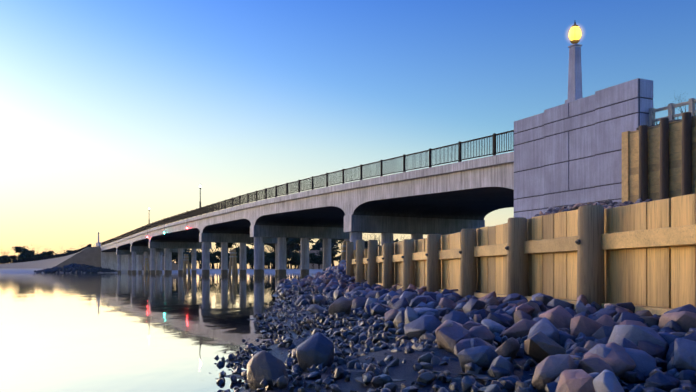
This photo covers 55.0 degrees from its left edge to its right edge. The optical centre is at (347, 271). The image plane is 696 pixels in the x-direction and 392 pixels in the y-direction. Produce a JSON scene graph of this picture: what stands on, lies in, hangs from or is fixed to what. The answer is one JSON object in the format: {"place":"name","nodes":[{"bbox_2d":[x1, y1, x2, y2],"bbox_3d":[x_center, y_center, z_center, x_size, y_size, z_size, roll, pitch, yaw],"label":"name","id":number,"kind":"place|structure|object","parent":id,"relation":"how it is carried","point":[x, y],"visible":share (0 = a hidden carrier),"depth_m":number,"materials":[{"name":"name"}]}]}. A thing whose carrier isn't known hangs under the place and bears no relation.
{"place":"outdoors","nodes":[
{"label":"outdoors","id":0,"kind":"place"},
{"bbox_2d":[0,246,177,270],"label":"embankment","id":1,"kind":"structure","parent":0,"point":[89,256],"depth_m":213.86,"materials":[{"name":"grey concrete"}]},
{"bbox_2d":[17,253,32,260],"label":"leafy tree","id":2,"kind":"object","parent":1,"relation":"on","point":[28,255],"visible":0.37,"depth_m":347.54,"materials":[{"name":"green plant"}]},
{"bbox_2d":[31,254,46,259],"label":"leafy tree","id":3,"kind":"object","parent":1,"relation":"on","point":[38,255],"visible":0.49,"depth_m":341.44,"materials":[{"name":"green plant"}]},
{"bbox_2d":[1,244,90,263],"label":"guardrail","id":4,"kind":"object","parent":1,"relation":"on","point":[62,254],"visible":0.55,"depth_m":295.17,"materials":[{"name":"white metal"}]},
{"bbox_2d":[42,250,54,255],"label":"leafy tree","id":5,"kind":"object","parent":1,"relation":"on","point":[49,253],"visible":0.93,"depth_m":339.91,"materials":[{"name":"green plant"}]},
{"bbox_2d":[0,273,315,391],"bbox_3d":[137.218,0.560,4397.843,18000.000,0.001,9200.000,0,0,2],"label":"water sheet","id":6,"kind":"object","parent":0,"point":[108,332],"depth_m":6.54,"materials":[{"name":"liquid"}]},
{"bbox_2d":[34,263,116,272],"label":"riprap","id":7,"kind":"object","parent":6,"relation":"on","point":[74,267],"visible":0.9,"depth_m":200.49,"materials":[{"name":"grey stone"}]},
{"bbox_2d":[144,241,349,275],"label":"timber dolphins","id":8,"kind":"object","parent":6,"relation":"on","point":[232,262],"visible":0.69,"depth_m":71.86,"materials":[{"name":"brown wood"}]},
{"bbox_2d":[117,232,447,276],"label":"bridge piers","id":9,"kind":"structure","parent":6,"relation":"in","point":[280,258],"depth_m":89.14,"materials":[{"name":"grey concrete"}]},
{"bbox_2d":[101,215,484,270],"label":"pier cap beam","id":10,"kind":"structure","parent":9,"relation":"on","point":[270,234],"depth_m":69.35,"materials":[{"name":"grey concrete"}]},
{"bbox_2d":[100,152,513,251],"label":"bridge deck","id":11,"kind":"structure","parent":10,"relation":"on","point":[478,189],"depth_m":48.90,"materials":[{"name":"concrete"}]},
{"bbox_2d":[147,184,200,235],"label":"nav light fittings","id":12,"kind":"object","parent":11,"relation":"on","point":[186,226],"visible":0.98,"depth_m":89.11,"materials":[{"name":"black metal"}]},
{"bbox_2d":[101,130,513,245],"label":"bridge railing","id":13,"kind":"object","parent":11,"relation":"on","point":[386,166],"visible":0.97,"depth_m":48.46,"materials":[{"name":"black metal"}]},
{"bbox_2d":[0,269,322,272],"bbox_3d":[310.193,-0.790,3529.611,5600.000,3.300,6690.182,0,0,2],"label":"shore land","id":14,"kind":"structure","parent":0,"point":[173,271],"depth_m":213.86,"materials":[{"name":"beige soil"}]},
{"bbox_2d":[0,256,12,262],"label":"leafy tree","id":15,"kind":"object","parent":14,"relation":"on","point":[4,258],"visible":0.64,"depth_m":409.26,"materials":[{"name":"green plant"}]},
{"bbox_2d":[11,246,24,252],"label":"leafy tree","id":16,"kind":"object","parent":14,"relation":"on","point":[17,249],"visible":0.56,"depth_m":477.38,"materials":[{"name":"green plant"}]},
{"bbox_2d":[19,249,33,254],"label":"leafy tree","id":17,"kind":"object","parent":14,"relation":"on","point":[22,251],"visible":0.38,"depth_m":418.89,"materials":[{"name":"green plant"}]},
{"bbox_2d":[172,252,177,259],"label":"leafy tree","id":18,"kind":"object","parent":14,"relation":"on","point":[174,256],"visible":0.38,"depth_m":250.70,"materials":[{"name":"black plant"}]},
{"bbox_2d":[183,252,201,263],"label":"leafy tree","id":19,"kind":"object","parent":14,"relation":"on","point":[190,255],"visible":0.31,"depth_m":248.31,"materials":[{"name":"green plant"}]},
{"bbox_2d":[196,252,201,268],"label":"leafy tree","id":20,"kind":"object","parent":14,"relation":"on","point":[199,254],"visible":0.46,"depth_m":231.10,"materials":[{"name":"green plant"}]},
{"bbox_2d":[211,251,229,258],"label":"leafy tree","id":21,"kind":"object","parent":14,"relation":"on","point":[217,253],"visible":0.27,"depth_m":258.41,"materials":[{"name":"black plant"}]},
{"bbox_2d":[215,242,235,248],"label":"leafy tree","id":22,"kind":"object","parent":14,"relation":"on","point":[219,245],"visible":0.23,"depth_m":258.54,"materials":[{"name":"black plant"}]},
{"bbox_2d":[229,246,253,268],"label":"leafy tree","id":23,"kind":"object","parent":14,"relation":"on","point":[249,253],"visible":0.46,"depth_m":241.13,"materials":[{"name":"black plant"}]},
{"bbox_2d":[246,257,253,268],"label":"leafy tree","id":24,"kind":"object","parent":14,"relation":"on","point":[252,258],"visible":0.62,"depth_m":240.27,"materials":[{"name":"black plant"}]},
{"bbox_2d":[264,257,271,268],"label":"leafy tree","id":25,"kind":"object","parent":14,"relation":"on","point":[267,259],"visible":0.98,"depth_m":236.60,"materials":[{"name":"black plant"}]},
{"bbox_2d":[266,251,274,268],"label":"leafy tree","id":26,"kind":"object","parent":14,"relation":"on","point":[270,254],"visible":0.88,"depth_m":251.47,"materials":[{"name":"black plant"}]},
{"bbox_2d":[267,238,292,246],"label":"leafy tree","id":27,"kind":"object","parent":14,"relation":"on","point":[289,241],"visible":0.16,"depth_m":260.18,"materials":[{"name":"black plant"}]},
{"bbox_2d":[287,243,300,268],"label":"leafy tree","id":28,"kind":"object","parent":14,"relation":"on","point":[294,247],"visible":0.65,"depth_m":280.83,"materials":[{"name":"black plant"}]},
{"bbox_2d":[288,252,300,268],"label":"leafy tree","id":29,"kind":"object","parent":14,"relation":"on","point":[293,255],"visible":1,"depth_m":253.15,"materials":[{"name":"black plant"}]},
{"bbox_2d":[291,256,300,268],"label":"leafy tree","id":30,"kind":"object","parent":14,"relation":"on","point":[294,259],"visible":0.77,"depth_m":254.89,"materials":[{"name":"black plant"}]},
{"bbox_2d":[292,238,314,246],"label":"leafy tree","id":31,"kind":"object","parent":14,"relation":"on","point":[297,241],"visible":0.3,"depth_m":261.82,"materials":[{"name":"black plant"}]},
{"bbox_2d":[299,248,322,268],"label":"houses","id":32,"kind":"structure","parent":14,"relation":"on","point":[315,265],"depth_m":269.20,"materials":[{"name":"grey"}]},
{"bbox_2d":[309,253,316,268],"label":"leafy tree","id":33,"kind":"object","parent":14,"relation":"on","point":[311,255],"visible":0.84,"depth_m":242.10,"materials":[{"name":"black plant"}]},
{"bbox_2d":[317,251,322,268],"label":"leafy tree","id":34,"kind":"object","parent":14,"relation":"on","point":[321,253],"visible":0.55,"depth_m":244.46,"materials":[{"name":"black plant"}]},
{"bbox_2d":[310,240,340,252],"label":"leafy tree","id":35,"kind":"object","parent":14,"relation":"on","point":[321,246],"visible":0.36,"depth_m":290.91,"materials":[{"name":"black plant"}]},
{"bbox_2d":[317,239,337,245],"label":"leafy tree","id":36,"kind":"object","parent":14,"relation":"on","point":[321,241],"visible":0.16,"depth_m":318.22,"materials":[{"name":"black plant"}]},
{"bbox_2d":[331,251,337,262],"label":"leafy tree","id":37,"kind":"object","parent":14,"relation":"on","point":[334,253],"visible":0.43,"depth_m":248.83,"materials":[{"name":"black plant"}]},
{"bbox_2d":[0,0,695,268],"label":"sky","id":38,"kind":"structure","parent":0,"point":[112,111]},
{"bbox_2d":[224,287,695,391],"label":"bank","id":39,"kind":"structure","parent":0,"point":[407,372],"depth_m":3.13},
{"bbox_2d":[209,260,695,391],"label":"shore rocks","id":40,"kind":"object","parent":39,"relation":"on","point":[584,346],"visible":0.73,"depth_m":3.41,"materials":[{"name":"grey stone"}]},
{"bbox_2d":[346,205,604,305],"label":"timber posts","id":41,"kind":"object","parent":39,"relation":"on","point":[590,273],"visible":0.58,"depth_m":6.21,"materials":[{"name":"brown wood"}]},
{"bbox_2d":[345,239,579,261],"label":"bolts","id":42,"kind":"object","parent":41,"relation":"attached to","point":[577,241],"visible":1,"depth_m":6.21,"materials":[{"name":"black metal"}]},
{"bbox_2d":[352,224,695,314],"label":"bulkhead wales","id":43,"kind":"structure","parent":41,"relation":"attached to","point":[685,235],"depth_m":4.82,"materials":[{"name":"brown wood"}]},
{"bbox_2d":[354,194,695,308],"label":"timber planks","id":44,"kind":"object","parent":43,"relation":"attached to","point":[664,277],"visible":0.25,"depth_m":4.90,"materials":[{"name":"brown wood"}]},
{"bbox_2d":[310,290,643,391],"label":"seaweed wrack","id":45,"kind":"object","parent":39,"relation":"on","point":[485,378],"visible":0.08,"depth_m":2.80,"materials":[{"name":"black plant"}]},
{"bbox_2d":[514,78,652,218],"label":"pylon panels","id":46,"kind":"object","parent":39,"relation":"on","point":[600,138],"visible":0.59,"depth_m":27.40,"materials":[{"name":"grey concrete"}]},
{"bbox_2d":[565,43,582,102],"bbox_3d":[9.508,-8.245,28.010,0.580,2.430,0.580,0,0,-26],"label":"lamp post","id":47,"kind":"object","parent":46,"relation":"on","point":[575,81],"visible":0.78,"depth_m":27.86,"materials":[{"name":"grey concrete"}]},
{"bbox_2d":[568,22,581,43],"bbox_3d":[9.509,-9.990,28.010,0.410,1.060,0.410,0,0,-26],"label":"lamp frame","id":48,"kind":"object","parent":47,"relation":"on","point":[574,41],"visible":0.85,"depth_m":27.93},
{"bbox_2d":[569,26,580,40],"bbox_3d":[9.508,-9.940,28.010,0.514,0.660,0.514,0,0,2],"label":"lamp globe","id":49,"kind":"object","parent":48,"relation":"in","point":[574,32],"visible":0.98,"depth_m":27.83,"materials":[{"name":"yellow glass"}]},
{"bbox_2d":[622,117,695,202],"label":"board wall","id":50,"kind":"structure","parent":39,"relation":"on","point":[630,165],"depth_m":23.32,"materials":[{"name":"brown wood"}]},
{"bbox_2d":[639,112,691,201],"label":"fence posts","id":51,"kind":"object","parent":39,"relation":"on","point":[664,157],"depth_m":22.65,"materials":[{"name":"brown wood"}]},
{"bbox_2d":[514,79,652,212],"bbox_3d":[9.454,-3.660,27.984,0.720,6.840,7.220,0,0,-26],"label":"joint","id":52,"kind":"object","parent":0,"point":[639,97],"visible":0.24,"depth_m":27.24,"materials":[{"name":"grey concrete"}]},
{"bbox_2d":[636,114,695,129],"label":"embankment soil","id":53,"kind":"structure","parent":0,"point":[678,119],"depth_m":23.12,"materials":[{"name":"brown soil"}]},
{"bbox_2d":[529,198,659,218],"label":"mound rocks","id":54,"kind":"object","parent":53,"relation":"on","point":[608,203],"visible":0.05,"depth_m":24.03,"materials":[{"name":"grey stone"}]},
{"bbox_2d":[649,98,695,125],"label":"roadside fence","id":55,"kind":"object","parent":53,"relation":"on","point":[671,107],"visible":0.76,"depth_m":23.79,"materials":[{"name":"grey wood"}]},
{"bbox_2d":[665,90,685,112],"bbox_3d":[12.254,-5.996,24.884,0.829,1.533,1.099,0,0,4],"label":"bare shrub","id":56,"kind":"object","parent":53,"relation":"on","point":[681,102],"visible":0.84,"depth_m":24.78,"materials":[{"name":"black plant"}]}
]}

